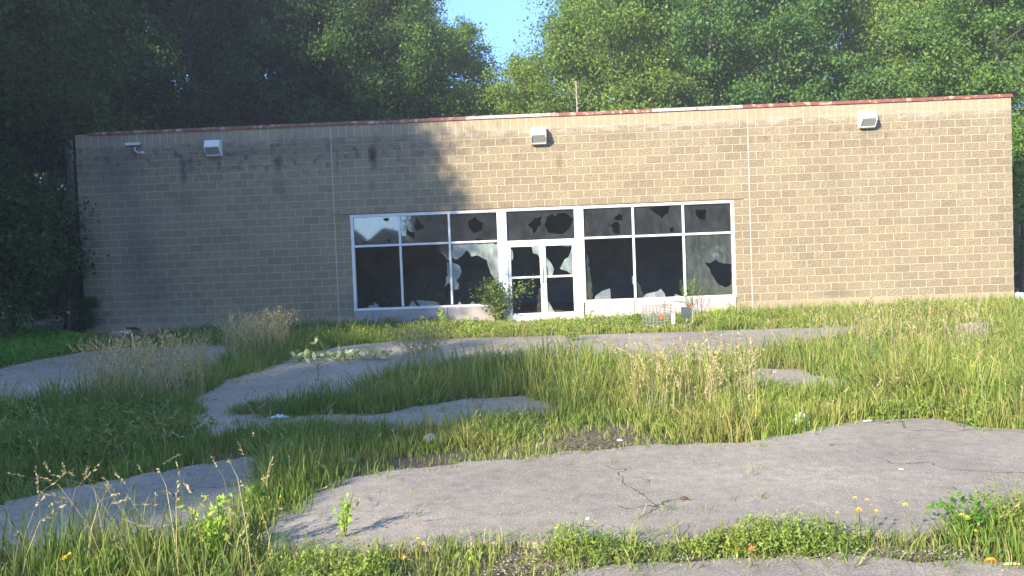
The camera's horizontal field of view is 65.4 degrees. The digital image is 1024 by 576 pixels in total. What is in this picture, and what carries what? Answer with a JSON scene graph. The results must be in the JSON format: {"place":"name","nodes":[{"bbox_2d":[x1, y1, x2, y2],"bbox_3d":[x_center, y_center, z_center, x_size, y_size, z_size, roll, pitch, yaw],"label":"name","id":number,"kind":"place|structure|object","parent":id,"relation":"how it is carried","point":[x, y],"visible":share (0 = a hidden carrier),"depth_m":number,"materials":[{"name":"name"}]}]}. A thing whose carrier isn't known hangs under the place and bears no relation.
{"place":"outdoors","nodes":[
{"label":"outdoors","id":0,"kind":"place"},
{"bbox_2d":[0,345,231,402],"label":"asphalt paving","id":1,"kind":"structure","parent":0,"point":[47,370],"depth_m":13.62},
{"bbox_2d":[0,455,272,564],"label":"asphalt paving","id":2,"kind":"structure","parent":0,"point":[210,483],"depth_m":5.61,"materials":[{"name":"grey asphalt"}]},
{"bbox_2d":[0,433,330,575],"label":"dry grass","id":3,"kind":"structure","parent":0,"point":[96,486],"depth_m":4.14,"materials":[{"name":"plant"}]},
{"bbox_2d":[0,225,1023,575],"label":"ground","id":4,"kind":"structure","parent":0,"point":[592,435],"depth_m":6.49,"materials":[{"name":"green plant"}]},
{"bbox_2d":[0,18,41,152],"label":"tree","id":5,"kind":"object","parent":4,"relation":"on","point":[3,39],"visible":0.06,"depth_m":28.20,"materials":[{"name":"green plant"}]},
{"bbox_2d":[0,149,51,311],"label":"shrub","id":6,"kind":"object","parent":4,"relation":"on","point":[30,167],"visible":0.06,"depth_m":24.33,"materials":[{"name":"green plant"}]},
{"bbox_2d":[0,39,56,180],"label":"tree","id":7,"kind":"object","parent":4,"relation":"on","point":[35,170],"visible":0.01,"depth_m":40.91,"materials":[{"name":"green plant"}]},
{"bbox_2d":[0,159,80,319],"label":"shrub","id":8,"kind":"object","parent":4,"relation":"on","point":[28,193],"visible":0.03,"depth_m":22.71,"materials":[{"name":"green plant"}]},
{"bbox_2d":[0,324,89,366],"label":"ground cover","id":9,"kind":"object","parent":4,"relation":"on","point":[10,346],"visible":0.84,"depth_m":17.03,"materials":[{"name":"green plant"}]},
{"bbox_2d":[19,171,83,328],"bbox_3d":[-14.111,-1.158,24.550,5.501,4.868,5.202,-1,2,25],"label":"shrub","id":10,"kind":"object","parent":4,"relation":"on","point":[81,285],"visible":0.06,"depth_m":23.95,"materials":[{"name":"green plant"}]},
{"bbox_2d":[0,171,109,338],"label":"shrub","id":11,"kind":"object","parent":4,"relation":"on","point":[22,242],"visible":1,"depth_m":19.36,"materials":[{"name":"green plant"}]},
{"bbox_2d":[35,91,92,332],"bbox_3d":[-12.432,-2.336,22.710,1.226,7.218,1.398,-2,2,1],"label":"dead tree","id":12,"kind":"object","parent":4,"relation":"on","point":[70,184],"visible":0.28,"depth_m":22.67,"materials":[{"name":"wood"}]},
{"bbox_2d":[0,0,145,271],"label":"tree","id":13,"kind":"object","parent":4,"relation":"on","point":[43,76],"visible":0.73,"depth_m":20.96,"materials":[{"name":"green plant"}]},
{"bbox_2d":[66,293,108,332],"bbox_3d":[-11.037,0.683,21.086,1.345,1.190,1.271,-3,2,-28],"label":"shrub","id":14,"kind":"object","parent":4,"relation":"on","point":[81,312],"visible":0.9,"depth_m":20.81,"materials":[{"name":"green plant"}]},
{"bbox_2d":[25,32,153,188],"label":"tree","id":15,"kind":"object","parent":4,"relation":"on","point":[56,167],"depth_m":46.21,"materials":[{"name":"green plant"}]},
{"bbox_2d":[9,0,170,267],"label":"tree","id":16,"kind":"object","parent":4,"relation":"on","point":[44,159],"visible":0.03,"depth_m":38.05,"materials":[{"name":"green plant"}]},
{"bbox_2d":[0,0,191,319],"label":"tree","id":17,"kind":"object","parent":4,"relation":"on","point":[93,5],"visible":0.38,"depth_m":27.25,"materials":[{"name":"green plant"}]},
{"bbox_2d":[0,394,215,470],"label":"weeds","id":18,"kind":"object","parent":4,"relation":"on","point":[86,429],"visible":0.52,"depth_m":7.39,"materials":[{"name":"green plant"}]},
{"bbox_2d":[0,0,243,314],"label":"tree","id":19,"kind":"object","parent":4,"relation":"on","point":[140,106],"visible":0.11,"depth_m":35.48,"materials":[{"name":"green plant"}]},
{"bbox_2d":[106,327,156,338],"bbox_3d":[-9.169,1.092,19.213,0.906,0.360,0.795,-2,2,9],"label":"cardboard box","id":20,"kind":"object","parent":4,"relation":"on","point":[134,331],"visible":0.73,"depth_m":19.08,"materials":[{"name":"brown cardboard"}]},
{"bbox_2d":[64,326,220,399],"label":"dry grass","id":21,"kind":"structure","parent":4,"relation":"on","point":[173,370],"depth_m":9.90,"materials":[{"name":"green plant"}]},
{"bbox_2d":[104,0,218,128],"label":"tree","id":22,"kind":"object","parent":4,"relation":"on","point":[179,11],"visible":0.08,"depth_m":42.97,"materials":[{"name":"green plant"}]},
{"bbox_2d":[125,3,226,125],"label":"tree","id":23,"kind":"object","parent":4,"relation":"on","point":[168,50],"depth_m":54.64,"materials":[{"name":"green plant"}]},
{"bbox_2d":[81,0,291,129],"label":"tree","id":24,"kind":"object","parent":4,"relation":"on","point":[158,79],"visible":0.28,"depth_m":37.70,"materials":[{"name":"green plant"}]},
{"bbox_2d":[0,314,413,575],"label":"grass","id":25,"kind":"structure","parent":4,"relation":"on","point":[301,339],"depth_m":6.67,"materials":[{"name":"green plant"}]},
{"bbox_2d":[176,493,239,565],"bbox_3d":[-1.621,1.297,4.337,0.318,0.420,0.326,-2,2,1],"label":"leafy weed","id":26,"kind":"object","parent":4,"relation":"on","point":[217,522],"visible":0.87,"depth_m":4.28,"materials":[{"name":"green plant"}]},
{"bbox_2d":[237,483,272,507],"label":"leafy weed","id":27,"kind":"object","parent":4,"relation":"on","point":[251,487],"visible":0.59,"depth_m":5.34,"materials":[{"name":"green plant"}]},
{"bbox_2d":[213,304,301,360],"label":"dry grass","id":28,"kind":"structure","parent":4,"relation":"on","point":[268,329],"depth_m":14.69,"materials":[{"name":"beige plant"}]},
{"bbox_2d":[170,0,345,125],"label":"tree","id":29,"kind":"object","parent":4,"relation":"on","point":[213,72],"visible":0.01,"depth_m":42.46,"materials":[{"name":"green plant"}]},
{"bbox_2d":[184,0,348,126],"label":"tree","id":30,"kind":"object","parent":4,"relation":"on","point":[244,68],"visible":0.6,"depth_m":37.10,"materials":[{"name":"green plant"}]},
{"bbox_2d":[176,0,368,124],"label":"tree","id":31,"kind":"object","parent":4,"relation":"on","point":[205,73],"visible":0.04,"depth_m":42.13,"materials":[{"name":"green plant"}]},
{"bbox_2d":[82,315,479,346],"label":"weeds","id":32,"kind":"object","parent":4,"relation":"on","point":[399,324],"visible":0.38,"depth_m":18.84,"materials":[{"name":"green plant"}]},
{"bbox_2d":[216,0,426,122],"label":"tree","id":33,"kind":"object","parent":4,"relation":"on","point":[306,46],"visible":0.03,"depth_m":41.10,"materials":[{"name":"green plant"}]},
{"bbox_2d":[265,0,466,123],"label":"tree","id":34,"kind":"object","parent":4,"relation":"on","point":[338,112],"visible":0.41,"depth_m":37.88,"materials":[{"name":"green plant"}]},
{"bbox_2d":[305,15,462,121],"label":"tree","id":35,"kind":"object","parent":4,"relation":"on","point":[407,99],"visible":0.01,"depth_m":42.95,"materials":[{"name":"green plant"}]},
{"bbox_2d":[379,314,399,323],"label":"leafy weed","id":36,"kind":"object","parent":4,"relation":"on","point":[386,318],"visible":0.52,"depth_m":20.55,"materials":[{"name":"green plant"}]},
{"bbox_2d":[295,0,500,120],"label":"tree","id":37,"kind":"object","parent":4,"relation":"on","point":[417,61],"visible":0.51,"depth_m":38.35,"materials":[{"name":"green plant"}]},
{"bbox_2d":[387,319,452,378],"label":"dry grass","id":38,"kind":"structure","parent":4,"relation":"on","point":[421,350],"depth_m":11.26,"materials":[{"name":"green plant"}]},
{"bbox_2d":[360,0,486,75],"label":"tree","id":39,"kind":"object","parent":4,"relation":"on","point":[444,23],"depth_m":56.72,"materials":[{"name":"green plant"}]},
{"bbox_2d":[423,433,437,441],"bbox_3d":[-0.729,1.348,7.125,0.138,0.085,0.115,-2,2,-9],"label":"stone","id":40,"kind":"object","parent":4,"relation":"on","point":[429,436],"visible":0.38,"depth_m":7.09,"materials":[{"name":"grey stone"}]},
{"bbox_2d":[436,308,446,329],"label":"upright weed","id":41,"kind":"object","parent":4,"relation":"on","point":[441,317],"visible":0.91,"depth_m":18.34,"materials":[{"name":"green plant"}]},
{"bbox_2d":[387,13,517,118],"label":"tree","id":42,"kind":"object","parent":4,"relation":"on","point":[475,63],"visible":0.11,"depth_m":44.65,"materials":[{"name":"green plant"}]},
{"bbox_2d":[419,63,491,117],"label":"tree","id":43,"kind":"object","parent":4,"relation":"on","point":[454,91],"visible":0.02,"depth_m":46.82,"materials":[{"name":"green plant"}]},
{"bbox_2d":[453,546,482,568],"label":"leafy weed","id":44,"kind":"object","parent":4,"relation":"on","point":[457,555],"visible":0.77,"depth_m":4.16,"materials":[{"name":"green plant"}]},
{"bbox_2d":[464,316,472,331],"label":"upright weed","id":45,"kind":"object","parent":4,"relation":"on","point":[468,325],"visible":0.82,"depth_m":18.10,"materials":[{"name":"green plant"}]},
{"bbox_2d":[440,90,543,116],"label":"tree","id":46,"kind":"object","parent":4,"relation":"on","point":[483,110],"visible":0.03,"depth_m":40.86,"materials":[{"name":"green plant"}]},
{"bbox_2d":[469,272,538,320],"bbox_3d":[-0.286,0.253,20.864,1.939,1.401,1.788,0,3,45],"label":"shrub","id":47,"kind":"object","parent":4,"relation":"on","point":[495,297],"visible":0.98,"depth_m":20.58,"materials":[{"name":"green leaves"},{"name":"grey brown bark"}]},
{"bbox_2d":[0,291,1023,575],"bbox_3d":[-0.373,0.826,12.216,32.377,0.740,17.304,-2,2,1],"label":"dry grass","id":48,"kind":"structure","parent":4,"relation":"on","point":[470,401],"depth_m":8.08,"materials":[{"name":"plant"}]},
{"bbox_2d":[11,362,1013,575],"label":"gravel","id":49,"kind":"structure","parent":4,"relation":"on","point":[504,570],"depth_m":4.18,"materials":[{"name":"grey gravel"}]},
{"bbox_2d":[487,52,565,113],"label":"tree","id":50,"kind":"object","parent":4,"relation":"on","point":[514,98],"visible":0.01,"depth_m":46.99,"materials":[{"name":"green plant"}]},
{"bbox_2d":[463,34,614,114],"bbox_3d":[2.027,-6.221,40.693,7.884,12.636,8.325,-2,2,8],"label":"tree","id":51,"kind":"object","parent":4,"relation":"on","point":[521,74],"visible":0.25,"depth_m":38.90,"materials":[{"name":"green plant"}]},
{"bbox_2d":[75,94,1013,334],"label":"commercial building","id":52,"kind":"structure","parent":4,"relation":"on","point":[632,211],"depth_m":20.71,"materials":[{"name":"beige brick"}]},
{"bbox_2d":[125,142,144,153],"bbox_3d":[-9.804,-3.624,20.719,0.415,0.283,0.201,-2,2,1],"label":"security camera","id":53,"kind":"object","parent":52,"relation":"attached to","point":[134,144],"visible":1,"depth_m":20.63,"materials":[{"name":"white metal"}]},
{"bbox_2d":[204,140,222,156],"bbox_3d":[-7.741,-3.625,20.646,0.390,0.432,0.268,-2,2,1],"label":"wall light","id":54,"kind":"object","parent":52,"relation":"attached to","point":[213,148],"visible":1,"depth_m":20.58,"materials":[{"name":"white metal"}]},
{"bbox_2d":[357,288,394,307],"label":"indoor weed","id":55,"kind":"object","parent":52,"relation":"on","point":[369,299],"visible":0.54,"depth_m":21.58,"materials":[{"name":"green plant"}]},
{"bbox_2d":[350,209,502,310],"bbox_3d":[-2.229,-0.704,20.837,3.895,2.550,0.132,-2,2,1],"label":"storefront window","id":56,"kind":"structure","parent":52,"relation":"in","point":[498,260],"depth_m":20.79,"materials":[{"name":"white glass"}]},
{"bbox_2d":[413,279,466,305],"bbox_3d":[-2.020,0.302,21.771,1.345,1.169,1.329,-3,2,-16],"label":"indoor weed","id":57,"kind":"object","parent":52,"relation":"in","point":[436,298],"visible":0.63,"depth_m":21.55,"materials":[{"name":"green plant"}]},
{"bbox_2d":[446,281,489,304],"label":"indoor weed","id":58,"kind":"object","parent":52,"relation":"on","point":[472,299],"visible":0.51,"depth_m":21.62,"materials":[{"name":"green plant"}]},
{"bbox_2d":[507,244,544,318],"bbox_3d":[0.369,-0.172,20.754,0.901,1.926,0.123,-2,2,1],"label":"door","id":59,"kind":"structure","parent":52,"relation":"in","point":[538,246],"depth_m":20.77,"materials":[{"name":"metal"}]},
{"bbox_2d":[531,128,545,145],"bbox_3d":[0.680,-3.902,20.482,0.390,0.432,0.268,-2,2,1],"label":"wall light","id":60,"kind":"object","parent":52,"relation":"attached to","point":[538,136],"visible":1,"depth_m":20.41,"materials":[{"name":"white metal"}]},
{"bbox_2d":[542,242,576,317],"bbox_3d":[1.256,-0.199,20.737,0.874,1.967,0.123,-2,2,1],"label":"door","id":61,"kind":"structure","parent":52,"relation":"in","point":[549,312],"depth_m":20.75,"materials":[{"name":"metal"}]},
{"bbox_2d":[580,200,735,301],"bbox_3d":[3.795,-0.918,20.718,3.961,2.576,0.132,-2,2,1],"label":"storefront window","id":62,"kind":"structure","parent":52,"relation":"in","point":[652,297],"depth_m":20.67,"materials":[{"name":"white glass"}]},
{"bbox_2d":[858,111,877,128],"bbox_3d":[9.061,-4.295,20.314,0.390,0.432,0.268,-2,2,1],"label":"wall light","id":63,"kind":"object","parent":52,"relation":"attached to","point":[867,119],"visible":1,"depth_m":20.25,"materials":[{"name":"white metal"}]},
{"bbox_2d":[554,315,587,340],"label":"leafy weed","id":64,"kind":"object","parent":4,"relation":"on","point":[567,333],"visible":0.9,"depth_m":15.21,"materials":[{"name":"green plant"}]},
{"bbox_2d":[566,79,593,112],"bbox_3d":[3.225,-4.691,35.749,1.226,9.812,1.398,-2,2,1],"label":"dead tree","id":65,"kind":"object","parent":4,"relation":"on","point":[576,96],"visible":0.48,"depth_m":35.60,"materials":[{"name":"beige wood"}]},
{"bbox_2d":[500,0,664,112],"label":"tree","id":66,"kind":"object","parent":4,"relation":"on","point":[551,16],"visible":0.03,"depth_m":45.00,"materials":[{"name":"green plant"}]},
{"bbox_2d":[574,306,595,321],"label":"upright weed","id":67,"kind":"object","parent":4,"relation":"on","point":[589,318],"visible":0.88,"depth_m":19.25,"materials":[{"name":"green plant"}]},
{"bbox_2d":[513,0,718,112],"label":"tree","id":68,"kind":"object","parent":4,"relation":"on","point":[588,30],"visible":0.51,"depth_m":37.13,"materials":[{"name":"green plant"}]},
{"bbox_2d":[612,309,644,321],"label":"leafy weed","id":69,"kind":"object","parent":4,"relation":"on","point":[631,316],"visible":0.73,"depth_m":19.21,"materials":[{"name":"green plant"}]},
{"bbox_2d":[276,429,997,575],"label":"dead straw","id":70,"kind":"object","parent":4,"relation":"on","point":[868,555],"visible":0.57,"depth_m":4.15,"materials":[{"name":"beige plant"}]},
{"bbox_2d":[259,418,1023,557],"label":"asphalt paving","id":71,"kind":"structure","parent":4,"relation":"on","point":[803,476],"depth_m":5.36,"materials":[{"name":"grey asphalt"}]},
{"bbox_2d":[333,486,359,539],"bbox_3d":[-0.953,1.322,4.660,0.164,0.285,0.198,-1,2,34],"label":"leafy weed","id":72,"kind":"object","parent":71,"relation":"on","point":[345,516],"visible":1,"depth_m":4.64,"materials":[{"name":"green plant"}]},
{"bbox_2d":[268,471,1023,575],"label":"weeds","id":73,"kind":"object","parent":4,"relation":"on","point":[791,534],"visible":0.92,"depth_m":4.19,"materials":[{"name":"green plant"}]},
{"bbox_2d":[587,1,712,104],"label":"tree","id":74,"kind":"object","parent":4,"relation":"on","point":[626,96],"visible":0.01,"depth_m":52.81,"materials":[{"name":"green plant"}]},
{"bbox_2d":[641,301,693,328],"bbox_3d":[3.345,0.594,17.231,1.043,0.591,0.487,-2,2,-2],"label":"shopping cart","id":75,"kind":"object","parent":4,"relation":"on","point":[685,312],"visible":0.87,"depth_m":17.01,"materials":[{"name":"metal"}]},
{"bbox_2d":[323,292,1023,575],"bbox_3d":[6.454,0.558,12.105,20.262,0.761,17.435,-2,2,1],"label":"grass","id":76,"kind":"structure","parent":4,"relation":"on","point":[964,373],"depth_m":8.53,"materials":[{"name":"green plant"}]},
{"bbox_2d":[604,331,764,421],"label":"dry grass","id":77,"kind":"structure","parent":4,"relation":"on","point":[721,369],"depth_m":8.07,"materials":[{"name":"beige plant"}]},
{"bbox_2d":[587,3,782,106],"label":"tree","id":78,"kind":"object","parent":4,"relation":"on","point":[656,66],"visible":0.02,"depth_m":45.01,"materials":[{"name":"green plant"}]},
{"bbox_2d":[706,306,725,316],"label":"leafy weed","id":79,"kind":"object","parent":4,"relation":"on","point":[716,311],"visible":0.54,"depth_m":18.39,"materials":[{"name":"green plant"}]},
{"bbox_2d":[599,0,842,107],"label":"tree","id":80,"kind":"object","parent":4,"relation":"on","point":[730,24],"visible":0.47,"depth_m":37.07,"materials":[{"name":"green plant"}]},
{"bbox_2d":[449,299,1023,335],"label":"weeds","id":81,"kind":"object","parent":4,"relation":"on","point":[493,327],"visible":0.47,"depth_m":17.70,"materials":[{"name":"green plant"}]},
{"bbox_2d":[643,0,829,102],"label":"tree","id":82,"kind":"object","parent":4,"relation":"on","point":[754,73],"visible":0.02,"depth_m":43.95,"materials":[{"name":"green plant"}]},
{"bbox_2d":[724,299,755,313],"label":"leafy weed","id":83,"kind":"object","parent":4,"relation":"on","point":[730,306],"visible":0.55,"depth_m":18.85,"materials":[{"name":"green plant"}]},
{"bbox_2d":[725,0,894,102],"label":"tree","id":84,"kind":"object","parent":4,"relation":"on","point":[833,87],"visible":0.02,"depth_m":45.45,"materials":[{"name":"green plant"}]},
{"bbox_2d":[747,0,872,100],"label":"tree","id":85,"kind":"object","parent":4,"relation":"on","point":[808,73],"visible":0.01,"depth_m":51.67,"materials":[{"name":"green plant"}]},
{"bbox_2d":[689,0,941,105],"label":"tree","id":86,"kind":"object","parent":4,"relation":"on","point":[826,60],"visible":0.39,"depth_m":36.19,"materials":[{"name":"green plant"}]},
{"bbox_2d":[864,498,869,549],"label":"dandelion","id":87,"kind":"object","parent":4,"relation":"on","point":[868,519],"visible":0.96,"depth_m":4.14,"materials":[{"name":"green plant"}]},
{"bbox_2d":[820,0,913,100],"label":"tree","id":88,"kind":"object","parent":4,"relation":"on","point":[843,47],"depth_m":55.31,"materials":[{"name":"green plant"}]},
{"bbox_2d":[803,299,994,363],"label":"dry grass","id":89,"kind":"structure","parent":4,"relation":"on","point":[913,327],"depth_m":12.01,"materials":[{"name":"plant"}]},
{"bbox_2d":[902,503,907,543],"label":"dandelion","id":90,"kind":"object","parent":4,"relation":"on","point":[906,519],"visible":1,"depth_m":4.20,"materials":[{"name":"green plant"}]},
{"bbox_2d":[826,0,1020,134],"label":"tree","id":91,"kind":"object","parent":4,"relation":"on","point":[895,12],"visible":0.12,"depth_m":37.23,"materials":[{"name":"green plant"}]},
{"bbox_2d":[833,0,1018,123],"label":"tree","id":92,"kind":"object","parent":4,"relation":"on","point":[925,48],"depth_m":45.07,"materials":[{"name":"green plant"}]},
{"bbox_2d":[862,0,1023,286],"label":"tree","id":93,"kind":"object","parent":4,"relation":"on","point":[937,32],"visible":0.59,"depth_m":25.87,"materials":[{"name":"green plant"}]},
{"bbox_2d":[866,393,1023,429],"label":"weeds","id":94,"kind":"object","parent":4,"relation":"on","point":[978,412],"visible":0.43,"depth_m":7.23,"materials":[{"name":"green plant"}]},
{"bbox_2d":[923,487,999,542],"bbox_3d":[2.408,1.242,4.316,0.268,0.336,0.424,-3,2,-27],"label":"leafy weed","id":95,"kind":"object","parent":4,"relation":"on","point":[948,506],"visible":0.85,"depth_m":4.27,"materials":[{"name":"green plant"}]},
{"bbox_2d":[926,1,1023,183],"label":"tree","id":96,"kind":"object","parent":4,"relation":"on","point":[1009,61],"visible":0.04,"depth_m":37.15,"materials":[{"name":"green plant"}]},
{"bbox_2d":[940,4,1023,128],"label":"tree","id":97,"kind":"object","parent":4,"relation":"on","point":[1015,85],"depth_m":44.56,"materials":[{"name":"green plant"}]},
{"bbox_2d":[1011,101,1023,292],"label":"shrub","id":98,"kind":"object","parent":4,"relation":"on","point":[1018,156],"visible":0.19,"depth_m":23.84,"materials":[{"name":"green plant"}]},
{"bbox_2d":[188,327,857,437],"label":"asphalt paving","id":99,"kind":"structure","parent":0,"point":[288,374],"depth_m":12.40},
{"bbox_2d":[267,414,289,417],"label":"paper litter","id":100,"kind":"object","parent":99,"relation":"on","point":[277,415],"visible":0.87,"depth_m":8.45,"materials":[{"name":"white paper"}]},
{"bbox_2d":[289,335,392,362],"bbox_3d":[-2.900,1.022,13.319,1.741,0.457,0.715,-2,2,1],"label":"fallen branch","id":101,"kind":"object","parent":99,"relation":"on","point":[307,356],"visible":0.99,"depth_m":13.36,"materials":[{"name":"green plant"}]},
{"bbox_2d":[36,0,1020,187],"label":"sky","id":102,"kind":"structure","parent":0,"point":[501,17],"materials":[{"name":"blue"}]},
{"bbox_2d":[464,310,877,325],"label":"pavement","id":103,"kind":"structure","parent":0,"point":[557,323],"depth_m":20.09,"materials":[{"name":"concrete"}]},
{"bbox_2d":[677,272,700,312],"bbox_3d":[4.580,0.078,20.416,0.627,1.272,0.761,-2,2,1],"label":"sapling","id":104,"kind":"object","parent":103,"relation":"on","point":[692,303],"visible":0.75,"depth_m":20.28,"materials":[{"name":"green plant"}]},
{"bbox_2d":[561,552,1023,575],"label":"asphalt paving","id":105,"kind":"structure","parent":0,"point":[867,567],"depth_m":3.94,"materials":[{"name":"grey asphalt"}]},
{"bbox_2d":[984,557,996,562],"bbox_3d":[2.351,1.342,3.917,0.057,0.058,0.012,8,42,1],"label":"bottle cap lid","id":106,"kind":"object","parent":105,"relation":"on","point":[986,559],"visible":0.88,"depth_m":3.91,"materials":[{"name":"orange plastic"}]},
{"bbox_2d":[745,369,846,388],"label":"asphalt paving","id":107,"kind":"structure","parent":0,"point":[778,373],"depth_m":9.93,"materials":[{"name":"grey asphalt"}]},
{"bbox_2d":[949,322,992,336],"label":"asphalt paving","id":108,"kind":"structure","parent":0,"point":[973,325],"depth_m":14.88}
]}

